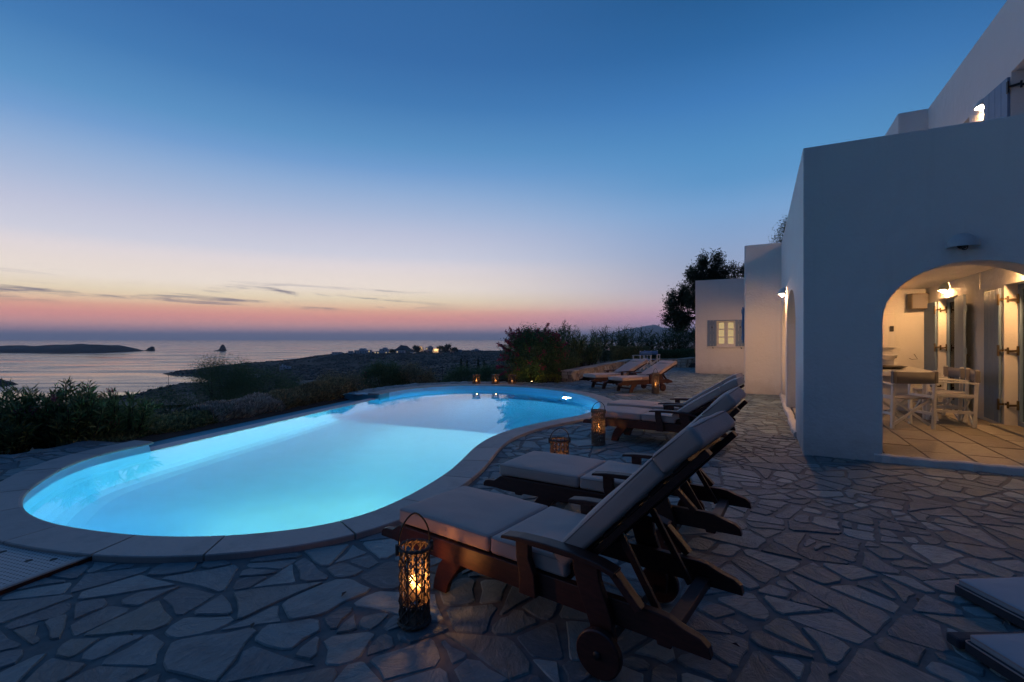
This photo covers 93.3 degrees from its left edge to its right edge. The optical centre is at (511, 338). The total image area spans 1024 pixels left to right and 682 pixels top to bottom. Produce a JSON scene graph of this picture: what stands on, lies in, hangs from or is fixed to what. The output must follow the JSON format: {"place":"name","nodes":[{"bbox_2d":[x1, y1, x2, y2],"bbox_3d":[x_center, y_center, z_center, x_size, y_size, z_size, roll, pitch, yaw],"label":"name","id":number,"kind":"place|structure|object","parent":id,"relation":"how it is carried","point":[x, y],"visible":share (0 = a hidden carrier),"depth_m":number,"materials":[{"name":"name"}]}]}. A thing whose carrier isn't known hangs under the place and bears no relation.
{"place":"outdoors","nodes":[
{"label":"outdoors","id":0,"kind":"place"},
{"bbox_2d":[119,395,197,406],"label":"field","id":1,"kind":"structure","parent":0,"point":[168,401],"depth_m":201.79,"materials":[{"name":"plant"}]},
{"bbox_2d":[301,378,367,383],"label":"field","id":2,"kind":"structure","parent":0,"point":[306,381],"depth_m":225.98,"materials":[{"name":"plant"}]},
{"bbox_2d":[0,340,694,408],"bbox_3d":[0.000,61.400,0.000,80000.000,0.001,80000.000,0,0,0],"label":"sea","id":3,"kind":"structure","parent":0,"point":[121,372],"depth_m":1591.98,"materials":[{"name":"blue liquid"}]},
{"bbox_2d":[0,379,16,385],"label":"skerry","id":4,"kind":"structure","parent":3,"relation":"in","point":[9,383],"depth_m":642.25,"materials":[{"name":"black stone"}]},
{"bbox_2d":[0,344,142,352],"bbox_3d":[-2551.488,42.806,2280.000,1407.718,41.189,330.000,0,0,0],"label":"island","id":5,"kind":"structure","parent":3,"relation":"on","point":[78,348],"depth_m":2166.11,"materials":[{"name":"grey stone"}]},
{"bbox_2d":[144,346,154,350],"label":"sea stack","id":6,"kind":"object","parent":3,"relation":"in","point":[151,348],"visible":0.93,"depth_m":2494.83,"materials":[{"name":"grey stone"}]},
{"bbox_2d":[215,344,226,350],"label":"sea stack","id":7,"kind":"object","parent":3,"relation":"in","point":[222,347],"visible":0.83,"depth_m":2429.18,"materials":[{"name":"grey stone"}]},
{"bbox_2d":[8,350,691,451],"bbox_3d":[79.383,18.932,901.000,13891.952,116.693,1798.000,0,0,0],"label":"hillside","id":8,"kind":"structure","parent":0,"point":[354,363],"depth_m":772.24,"materials":[{"name":"plant"}]},
{"bbox_2d":[133,382,199,416],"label":"slope shrub","id":9,"kind":"object","parent":8,"relation":"on","point":[169,398],"visible":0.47,"depth_m":14.09,"materials":[{"name":"green plant"}]},
{"bbox_2d":[170,349,266,410],"bbox_3d":[-9.243,1.482,15.597,3.008,2.462,2.898,0,0,0],"label":"slope shrub","id":10,"kind":"object","parent":8,"relation":"on","point":[208,371],"visible":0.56,"depth_m":15.43,"materials":[{"name":"green plant"}]},
{"bbox_2d":[280,364,290,369],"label":"village house","id":11,"kind":"structure","parent":8,"relation":"on","point":[286,367],"depth_m":760.01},
{"bbox_2d":[354,348,368,353],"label":"village house","id":12,"kind":"structure","parent":8,"relation":"on","point":[362,350],"depth_m":1030.45,"materials":[{"name":"white paint"}]},
{"bbox_2d":[89,350,642,416],"bbox_3d":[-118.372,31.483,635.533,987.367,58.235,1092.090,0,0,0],"label":"scrub","id":13,"kind":"object","parent":8,"relation":"on","point":[429,362],"visible":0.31,"depth_m":781.25,"materials":[{"name":"green plant"}]},
{"bbox_2d":[379,347,388,352],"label":"village house","id":14,"kind":"structure","parent":8,"relation":"on","point":[384,349],"depth_m":1060.52,"materials":[{"name":"white paint"}]},
{"bbox_2d":[411,345,421,352],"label":"headland tree","id":15,"kind":"object","parent":8,"relation":"on","point":[416,348],"visible":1,"depth_m":1048.91,"materials":[{"name":"green plant"}]},
{"bbox_2d":[426,346,433,351],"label":"village house","id":16,"kind":"structure","parent":8,"relation":"on","point":[430,348],"depth_m":1080.12,"materials":[{"name":"white paint"}]},
{"bbox_2d":[436,345,444,351],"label":"headland tree","id":17,"kind":"object","parent":8,"relation":"on","point":[441,348],"visible":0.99,"depth_m":1056.08,"materials":[{"name":"green plant"}]},
{"bbox_2d":[443,344,450,351],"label":"headland tree","id":18,"kind":"object","parent":8,"relation":"on","point":[447,348],"visible":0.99,"depth_m":1062.77,"materials":[{"name":"green plant"}]},
{"bbox_2d":[450,347,458,351],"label":"headland tree","id":19,"kind":"object","parent":8,"relation":"on","point":[454,349],"visible":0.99,"depth_m":1057.85,"materials":[{"name":"green plant"}]},
{"bbox_2d":[657,248,743,344],"bbox_3d":[12.056,-1.867,30.050,5.914,7.753,3.542,0,0,0],"label":"garden tree","id":20,"kind":"object","parent":8,"relation":"on","point":[674,304],"visible":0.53,"depth_m":29.55,"materials":[{"name":"green plant"}]},
{"bbox_2d":[768,215,786,242],"bbox_3d":[15.848,-2.654,27.555,2.708,9.308,2.021,0,0,0],"label":"garden tree","id":21,"kind":"object","parent":8,"relation":"on","point":[780,233],"visible":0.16,"depth_m":27.64,"materials":[{"name":"green plant"}]},
{"bbox_2d":[45,362,694,448],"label":"garden soil","id":22,"kind":"structure","parent":0,"point":[167,435],"depth_m":9.09,"materials":[{"name":"brown soil"}]},
{"bbox_2d":[0,377,53,454],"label":"oleander","id":23,"kind":"object","parent":22,"relation":"on","point":[15,437],"visible":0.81,"depth_m":6.54,"materials":[{"name":"green plant"}]},
{"bbox_2d":[13,377,120,448],"bbox_3d":[-6.354,1.137,6.938,1.320,1.238,1.034,0,0,0],"label":"oleander","id":24,"kind":"object","parent":22,"relation":"on","point":[69,418],"visible":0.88,"depth_m":6.81,"materials":[{"name":"green plant"}]},
{"bbox_2d":[34,408,218,448],"bbox_3d":[-6.018,1.488,7.757,1.125,0.503,2.338,0,0,17],"label":"hedge","id":25,"kind":"object","parent":22,"relation":"on","point":[182,420],"visible":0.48,"depth_m":7.96,"materials":[{"name":"green plant"}]},
{"bbox_2d":[89,387,163,435],"bbox_3d":[-6.032,1.245,7.516,1.158,1.120,1.005,0,0,0],"label":"oleander","id":26,"kind":"object","parent":22,"relation":"on","point":[130,416],"visible":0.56,"depth_m":7.41,"materials":[{"name":"green plant"}]},
{"bbox_2d":[186,391,285,422],"bbox_3d":[-5.482,1.423,9.575,1.048,0.608,1.843,0,0,14],"label":"hedge","id":27,"kind":"object","parent":22,"relation":"on","point":[250,405],"visible":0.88,"depth_m":9.37,"materials":[{"name":"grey plant"}]},
{"bbox_2d":[200,357,309,400],"bbox_3d":[-7.892,1.586,15.129,3.252,2.055,2.843,0,0,-20],"label":"slope shrub","id":28,"kind":"object","parent":22,"relation":"on","point":[281,382],"visible":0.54,"depth_m":14.90,"materials":[{"name":"green plant"}]},
{"bbox_2d":[264,377,358,409],"bbox_3d":[-4.960,1.357,11.745,1.064,0.712,3.001,0,0,14],"label":"hedge","id":29,"kind":"object","parent":22,"relation":"on","point":[329,389],"visible":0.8,"depth_m":11.59,"materials":[{"name":"green plant"}]},
{"bbox_2d":[304,368,372,390],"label":"slope shrub","id":30,"kind":"object","parent":22,"relation":"on","point":[352,377],"visible":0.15,"depth_m":15.30,"materials":[{"name":"green plant"}]},
{"bbox_2d":[353,355,409,388],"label":"slope shrub","id":31,"kind":"object","parent":22,"relation":"on","point":[379,373],"visible":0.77,"depth_m":16.37,"materials":[{"name":"green plant"}]},
{"bbox_2d":[391,360,443,384],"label":"slope shrub","id":32,"kind":"object","parent":22,"relation":"on","point":[414,373],"visible":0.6,"depth_m":16.78,"materials":[{"name":"green plant"}]},
{"bbox_2d":[438,361,483,381],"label":"slope shrub","id":33,"kind":"object","parent":22,"relation":"on","point":[459,373],"visible":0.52,"depth_m":19.31,"materials":[{"name":"green plant"}]},
{"bbox_2d":[473,360,508,381],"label":"slope shrub","id":34,"kind":"object","parent":22,"relation":"on","point":[484,376],"visible":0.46,"depth_m":18.62,"materials":[{"name":"green plant"}]},
{"bbox_2d":[504,369,520,379],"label":"border plant","id":35,"kind":"object","parent":22,"relation":"on","point":[507,374],"visible":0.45,"depth_m":15.77,"materials":[{"name":"green plant"}]},
{"bbox_2d":[495,322,573,381],"bbox_3d":[0.789,0.601,16.364,2.718,2.369,2.329,0,0,0],"label":"bougainvillea","id":36,"kind":"object","parent":22,"relation":"on","point":[522,346],"visible":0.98,"depth_m":16.05,"materials":[{"name":"green plant"}]},
{"bbox_2d":[535,374,549,382],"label":"border plant","id":37,"kind":"object","parent":22,"relation":"on","point":[543,379],"visible":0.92,"depth_m":15.49,"materials":[{"name":"green plant"}]},
{"bbox_2d":[546,372,564,382],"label":"border plant","id":38,"kind":"object","parent":22,"relation":"on","point":[553,379],"visible":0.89,"depth_m":15.59,"materials":[{"name":"green plant"}]},
{"bbox_2d":[551,347,582,373],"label":"bush","id":39,"kind":"object","parent":22,"relation":"on","point":[571,360],"visible":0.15,"depth_m":17.28,"materials":[{"name":"green plant"}]},
{"bbox_2d":[552,320,586,368],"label":"oleander","id":40,"kind":"object","parent":22,"relation":"on","point":[575,341],"visible":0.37,"depth_m":18.46,"materials":[{"name":"green plant"}]},
{"bbox_2d":[572,332,603,367],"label":"oleander","id":41,"kind":"object","parent":22,"relation":"on","point":[591,349],"visible":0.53,"depth_m":20.46,"materials":[{"name":"green plant"}]},
{"bbox_2d":[561,359,632,381],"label":"stone wall","id":42,"kind":"structure","parent":22,"relation":"on","point":[572,374],"depth_m":17.73,"materials":[{"name":"grey stone"}]},
{"bbox_2d":[586,325,636,362],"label":"reed clump","id":43,"kind":"object","parent":22,"relation":"on","point":[606,346],"visible":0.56,"depth_m":27.20,"materials":[{"name":"green plant"}]},
{"bbox_2d":[609,345,649,361],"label":"clipped hedge","id":44,"kind":"object","parent":22,"relation":"on","point":[630,351],"visible":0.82,"depth_m":25.89,"materials":[{"name":"green plant"}]},
{"bbox_2d":[609,328,656,358],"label":"reed clump","id":45,"kind":"object","parent":22,"relation":"on","point":[639,342],"visible":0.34,"depth_m":28.46,"materials":[{"name":"green plant"}]},
{"bbox_2d":[645,359,681,367],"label":"stone wall","id":46,"kind":"structure","parent":22,"relation":"on","point":[664,359],"depth_m":23.84,"materials":[{"name":"grey stone"}]},
{"bbox_2d":[642,327,688,358],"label":"reed clump","id":47,"kind":"object","parent":22,"relation":"on","point":[667,338],"visible":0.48,"depth_m":28.09,"materials":[{"name":"green plant"}]},
{"bbox_2d":[646,348,694,358],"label":"loose hedge","id":48,"kind":"object","parent":22,"relation":"on","point":[670,353],"visible":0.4,"depth_m":26.52,"materials":[{"name":"green plant"}]},
{"bbox_2d":[670,324,694,357],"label":"reed clump","id":49,"kind":"object","parent":22,"relation":"on","point":[688,341],"visible":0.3,"depth_m":28.19,"materials":[{"name":"green plant"}]},
{"bbox_2d":[677,357,694,367],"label":"stone wall","id":50,"kind":"structure","parent":22,"relation":"on","point":[685,362],"depth_m":23.62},
{"bbox_2d":[394,345,411,349],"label":"knoll","id":51,"kind":"structure","parent":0,"point":[401,347],"depth_m":1209.65,"materials":[{"name":"grey stone"}]},
{"bbox_2d":[0,0,1006,339],"label":"sky","id":52,"kind":"structure","parent":0,"point":[170,169],"materials":[{"name":"blue"}]},
{"bbox_2d":[0,367,1023,681],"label":"paving","id":53,"kind":"structure","parent":0,"point":[816,603],"depth_m":2.60,"materials":[{"name":"grey stone"}]},
{"bbox_2d":[0,544,91,595],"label":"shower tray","id":54,"kind":"object","parent":53,"relation":"on","point":[20,567],"visible":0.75,"depth_m":2.97,"materials":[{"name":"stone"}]},
{"bbox_2d":[0,384,612,562],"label":"swimming pool","id":55,"kind":"structure","parent":53,"relation":"in","point":[358,467],"depth_m":5.21,"materials":[{"name":"liquid"}]},
{"bbox_2d":[395,512,432,630],"bbox_3d":[-0.481,1.127,2.387,0.168,0.542,0.167,0,0,23],"label":"lantern","id":56,"kind":"object","parent":53,"relation":"on","point":[415,598],"visible":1,"depth_m":2.35,"materials":[{"name":"black metal"}]},
{"bbox_2d":[472,374,480,383],"bbox_3d":[-1.123,1.265,15.207,0.267,0.270,0.267,0,0,0],"label":"lantern","id":57,"kind":"object","parent":53,"relation":"on","point":[476,380],"visible":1,"depth_m":15.12,"materials":[{"name":"brown metal"}]},
{"bbox_2d":[491,374,499,383],"bbox_3d":[-0.520,1.265,15.207,0.267,0.270,0.267,0,0,0],"label":"lantern","id":58,"kind":"object","parent":53,"relation":"on","point":[495,379],"visible":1,"depth_m":15.13,"materials":[{"name":"brown metal"}]},
{"bbox_2d":[508,374,515,383],"bbox_3d":[0.000,1.265,15.207,0.267,0.270,0.267,0,0,0],"label":"lantern","id":59,"kind":"object","parent":53,"relation":"on","point":[511,381],"visible":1,"depth_m":15.12,"materials":[{"name":"brown metal"}]},
{"bbox_2d":[548,428,570,454],"bbox_3d":[0.464,1.129,4.731,0.199,0.538,0.200,0,0,43],"label":"lantern","id":60,"kind":"object","parent":53,"relation":"on","point":[566,441],"visible":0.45,"depth_m":4.69,"materials":[{"name":"brown wicker"}]},
{"bbox_2d":[382,410,743,680],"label":"sun lounger","id":61,"kind":"object","parent":53,"relation":"on","point":[531,549],"visible":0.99,"depth_m":2.23,"materials":[{"name":"grey fabric"}]},
{"bbox_2d":[570,439,595,446],"bbox_3d":[0.966,1.399,6.493,0.325,0.013,0.325,0,0,-18],"label":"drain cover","id":62,"kind":"object","parent":53,"relation":"on","point":[578,443],"visible":0.71,"depth_m":6.44,"materials":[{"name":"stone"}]},
{"bbox_2d":[591,401,605,445],"bbox_3d":[1.145,1.117,6.413,0.190,0.563,0.189,0,0,-12],"label":"lantern","id":63,"kind":"object","parent":53,"relation":"on","point":[597,429],"visible":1,"depth_m":6.36,"materials":[{"name":"black metal"}]},
{"bbox_2d":[579,359,647,388],"bbox_3d":[2.973,1.001,14.061,2.095,0.798,0.776,0,0,-28],"label":"sun lounger","id":64,"kind":"object","parent":53,"relation":"on","point":[633,365],"visible":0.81,"depth_m":13.93,"materials":[{"name":"brown wood"}]},
{"bbox_2d":[484,387,751,552],"bbox_3d":[0.736,0.869,3.679,1.904,1.062,0.776,0,0,32],"label":"sun lounger","id":65,"kind":"object","parent":53,"relation":"on","point":[565,477],"visible":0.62,"depth_m":3.53,"materials":[{"name":"grey fabric"}]},
{"bbox_2d":[603,360,676,392],"bbox_3d":[3.492,1.001,13.067,2.095,0.798,0.776,0,0,-28],"label":"sun lounger","id":66,"kind":"object","parent":53,"relation":"on","point":[644,378],"visible":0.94,"depth_m":12.94,"materials":[{"name":"brown wood"}]},
{"bbox_2d":[632,351,651,370],"bbox_3d":[5.802,0.965,21.595,0.643,0.871,0.613,0,0,-24],"label":"director chair","id":67,"kind":"object","parent":53,"relation":"on","point":[643,353],"visible":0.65,"depth_m":21.39,"materials":[{"name":"white paint"}]},
{"bbox_2d":[644,350,659,368],"bbox_3d":[6.547,0.965,22.595,0.643,0.871,0.613,0,0,30],"label":"director chair","id":68,"kind":"object","parent":53,"relation":"on","point":[655,353],"visible":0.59,"depth_m":22.40,"materials":[{"name":"white paint"}]},
{"bbox_2d":[652,368,658,393],"bbox_3d":[3.674,1.077,12.388,0.193,0.642,0.194,0,0,8],"label":"lantern","id":69,"kind":"object","parent":53,"relation":"on","point":[655,383],"visible":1,"depth_m":12.33,"materials":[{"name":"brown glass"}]},
{"bbox_2d":[583,377,744,440],"bbox_3d":[2.015,0.941,6.560,2.019,0.917,0.776,0,0,33],"label":"sun lounger","id":70,"kind":"object","parent":53,"relation":"on","point":[625,420],"visible":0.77,"depth_m":6.30,"materials":[{"name":"brown wood"}]},
{"bbox_2d":[607,373,743,420],"bbox_3d":[2.357,0.941,7.298,2.019,0.917,0.776,0,0,33],"label":"sun lounger","id":71,"kind":"object","parent":53,"relation":"on","point":[643,404],"visible":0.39,"depth_m":7.16,"materials":[{"name":"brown wood"}]},
{"bbox_2d":[695,278,743,374],"bbox_3d":[10.490,-0.440,21.001,4.200,3.880,5.085,0,0,27],"label":"white annex","id":72,"kind":"object","parent":53,"relation":"on","point":[719,344],"visible":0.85,"depth_m":19.39,"materials":[{"name":"paint"}]},
{"bbox_2d":[717,321,734,344],"bbox_3d":[8.607,-0.230,19.425,0.638,0.940,0.270,0,0,27],"label":"window","id":73,"kind":"structure","parent":72,"relation":"in","point":[725,329],"depth_m":19.42,"materials":[{"name":"glass"}]},
{"bbox_2d":[741,242,925,394],"bbox_3d":[8.524,-0.470,13.492,3.753,3.940,4.200,0,0,27],"label":"white annex","id":74,"kind":"object","parent":53,"relation":"on","point":[761,324],"visible":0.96,"depth_m":12.18,"materials":[{"name":"paint"}]},
{"bbox_2d":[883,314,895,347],"bbox_3d":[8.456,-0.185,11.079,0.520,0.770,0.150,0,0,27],"label":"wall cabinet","id":75,"kind":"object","parent":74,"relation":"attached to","point":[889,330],"depth_m":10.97,"materials":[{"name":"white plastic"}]},
{"bbox_2d":[883,355,897,359],"bbox_3d":[8.518,0.420,10.940,0.340,0.120,0.340,0,0,27],"label":"wall basin","id":76,"kind":"object","parent":74,"relation":"attached to","point":[888,357],"depth_m":10.84,"materials":[{"name":"white ceramic"}]},
{"bbox_2d":[779,0,1023,475],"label":"white house","id":77,"kind":"structure","parent":53,"relation":"on","point":[873,224],"depth_m":5.74,"materials":[{"name":"paint"}]},
{"bbox_2d":[778,287,785,295],"bbox_3d":[5.464,-0.955,9.791,0.147,0.190,0.288,0,0,27],"label":"wall lamp","id":78,"kind":"object","parent":77,"relation":"attached to","point":[781,291],"visible":0.98,"depth_m":9.71,"materials":[{"name":"ceramic"}]},
{"bbox_2d":[883,370,937,428],"bbox_3d":[5.960,0.900,7.394,0.643,0.871,0.613,0,0,4],"label":"director chair","id":79,"kind":"object","parent":77,"relation":"on","point":[911,378],"visible":0.78,"depth_m":7.16,"materials":[{"name":"white paint"}]},
{"bbox_2d":[883,365,941,410],"bbox_3d":[7.430,0.963,10.091,1.670,0.745,2.750,0,0,27],"label":"masonry table","id":80,"kind":"object","parent":77,"relation":"on","point":[901,389],"visible":0.27,"depth_m":9.01,"materials":[{"name":"white paint"}]},
{"bbox_2d":[883,365,907,368],"bbox_3d":[7.360,0.561,9.537,0.700,0.055,0.700,0,0,27],"label":"serving tray","id":81,"kind":"object","parent":80,"relation":"on","point":[891,367],"visible":0.64,"depth_m":9.33,"materials":[{"name":"wood"}]},
{"bbox_2d":[907,293,928,308],"bbox_3d":[8.997,-0.830,10.736,0.320,0.340,0.270,0,0,15],"label":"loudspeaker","id":82,"kind":"object","parent":77,"relation":"attached to","point":[917,300],"visible":1,"depth_m":10.62,"materials":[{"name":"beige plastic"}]},
{"bbox_2d":[912,365,964,420],"bbox_3d":[7.220,0.900,8.260,0.613,0.871,0.643,0,0,22],"label":"director chair","id":83,"kind":"object","parent":77,"relation":"on","point":[959,373],"visible":0.47,"depth_m":8.18,"materials":[{"name":"white paint"}]},
{"bbox_2d":[938,283,949,291],"bbox_3d":[8.546,-1.015,9.598,0.147,0.190,0.288,0,0,27],"label":"wall lamp","id":84,"kind":"object","parent":77,"relation":"attached to","point":[944,287],"visible":1,"depth_m":9.52,"materials":[{"name":"ceramic"}]},
{"bbox_2d":[946,298,953,403],"bbox_3d":[8.760,0.243,9.497,0.060,2.124,1.108,0,0,27],"label":"glazed door","id":85,"kind":"structure","parent":77,"relation":"in","point":[949,302],"depth_m":9.88,"materials":[{"name":"grey paint"}]},
{"bbox_2d":[926,368,980,427],"bbox_3d":[6.917,0.900,7.627,0.613,0.871,0.643,0,0,33],"label":"director chair","id":86,"kind":"object","parent":77,"relation":"on","point":[973,375],"visible":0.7,"depth_m":7.47,"materials":[{"name":"white paint"}]},
{"bbox_2d":[945,233,980,249],"bbox_3d":[4.811,-1.040,5.139,0.288,0.190,0.147,0,0,27],"label":"wall lamp","id":87,"kind":"object","parent":77,"relation":"attached to","point":[962,241],"visible":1,"depth_m":5.12,"materials":[{"name":"metal"}]},
{"bbox_2d":[974,98,982,110],"bbox_3d":[7.699,-3.855,7.946,0.147,0.190,0.288,0,0,27],"label":"wall lamp","id":88,"kind":"object","parent":77,"relation":"attached to","point":[978,106],"visible":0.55,"depth_m":7.93,"materials":[{"name":"ceramic"}]},
{"bbox_2d":[1018,283,1023,426],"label":"glazed door","id":89,"kind":"structure","parent":77,"relation":"in","point":[1020,286],"depth_m":7.20,"materials":[{"name":"grey paint"}]},
{"bbox_2d":[946,632,1023,648],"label":"sun lounger","id":90,"kind":"object","parent":53,"relation":"on","point":[956,639],"visible":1,"depth_m":2.20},
{"bbox_2d":[965,633,1023,681],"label":"seat pad","id":91,"kind":"object","parent":90,"relation":"on","point":[1002,654],"visible":1,"depth_m":2.06,"materials":[{"name":"white fabric"}]},
{"bbox_2d":[955,576,1023,628],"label":"seat pad","id":92,"kind":"object","parent":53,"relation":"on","point":[1003,597],"visible":1,"depth_m":2.52,"materials":[{"name":"white fabric"}]},
{"bbox_2d":[615,394,635,395],"bbox_3d":[2.819,1.399,12.059,0.375,0.013,0.375,0,0,-18],"label":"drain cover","id":93,"kind":"object","parent":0,"point":[625,395],"visible":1,"depth_m":12.00,"materials":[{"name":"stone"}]},
{"bbox_2d":[589,325,691,340],"bbox_3d":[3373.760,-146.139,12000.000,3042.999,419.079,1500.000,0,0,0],"label":"mountain","id":94,"kind":"structure","parent":0,"point":[656,328],"depth_m":11505.74,"materials":[{"name":"grey stone"}]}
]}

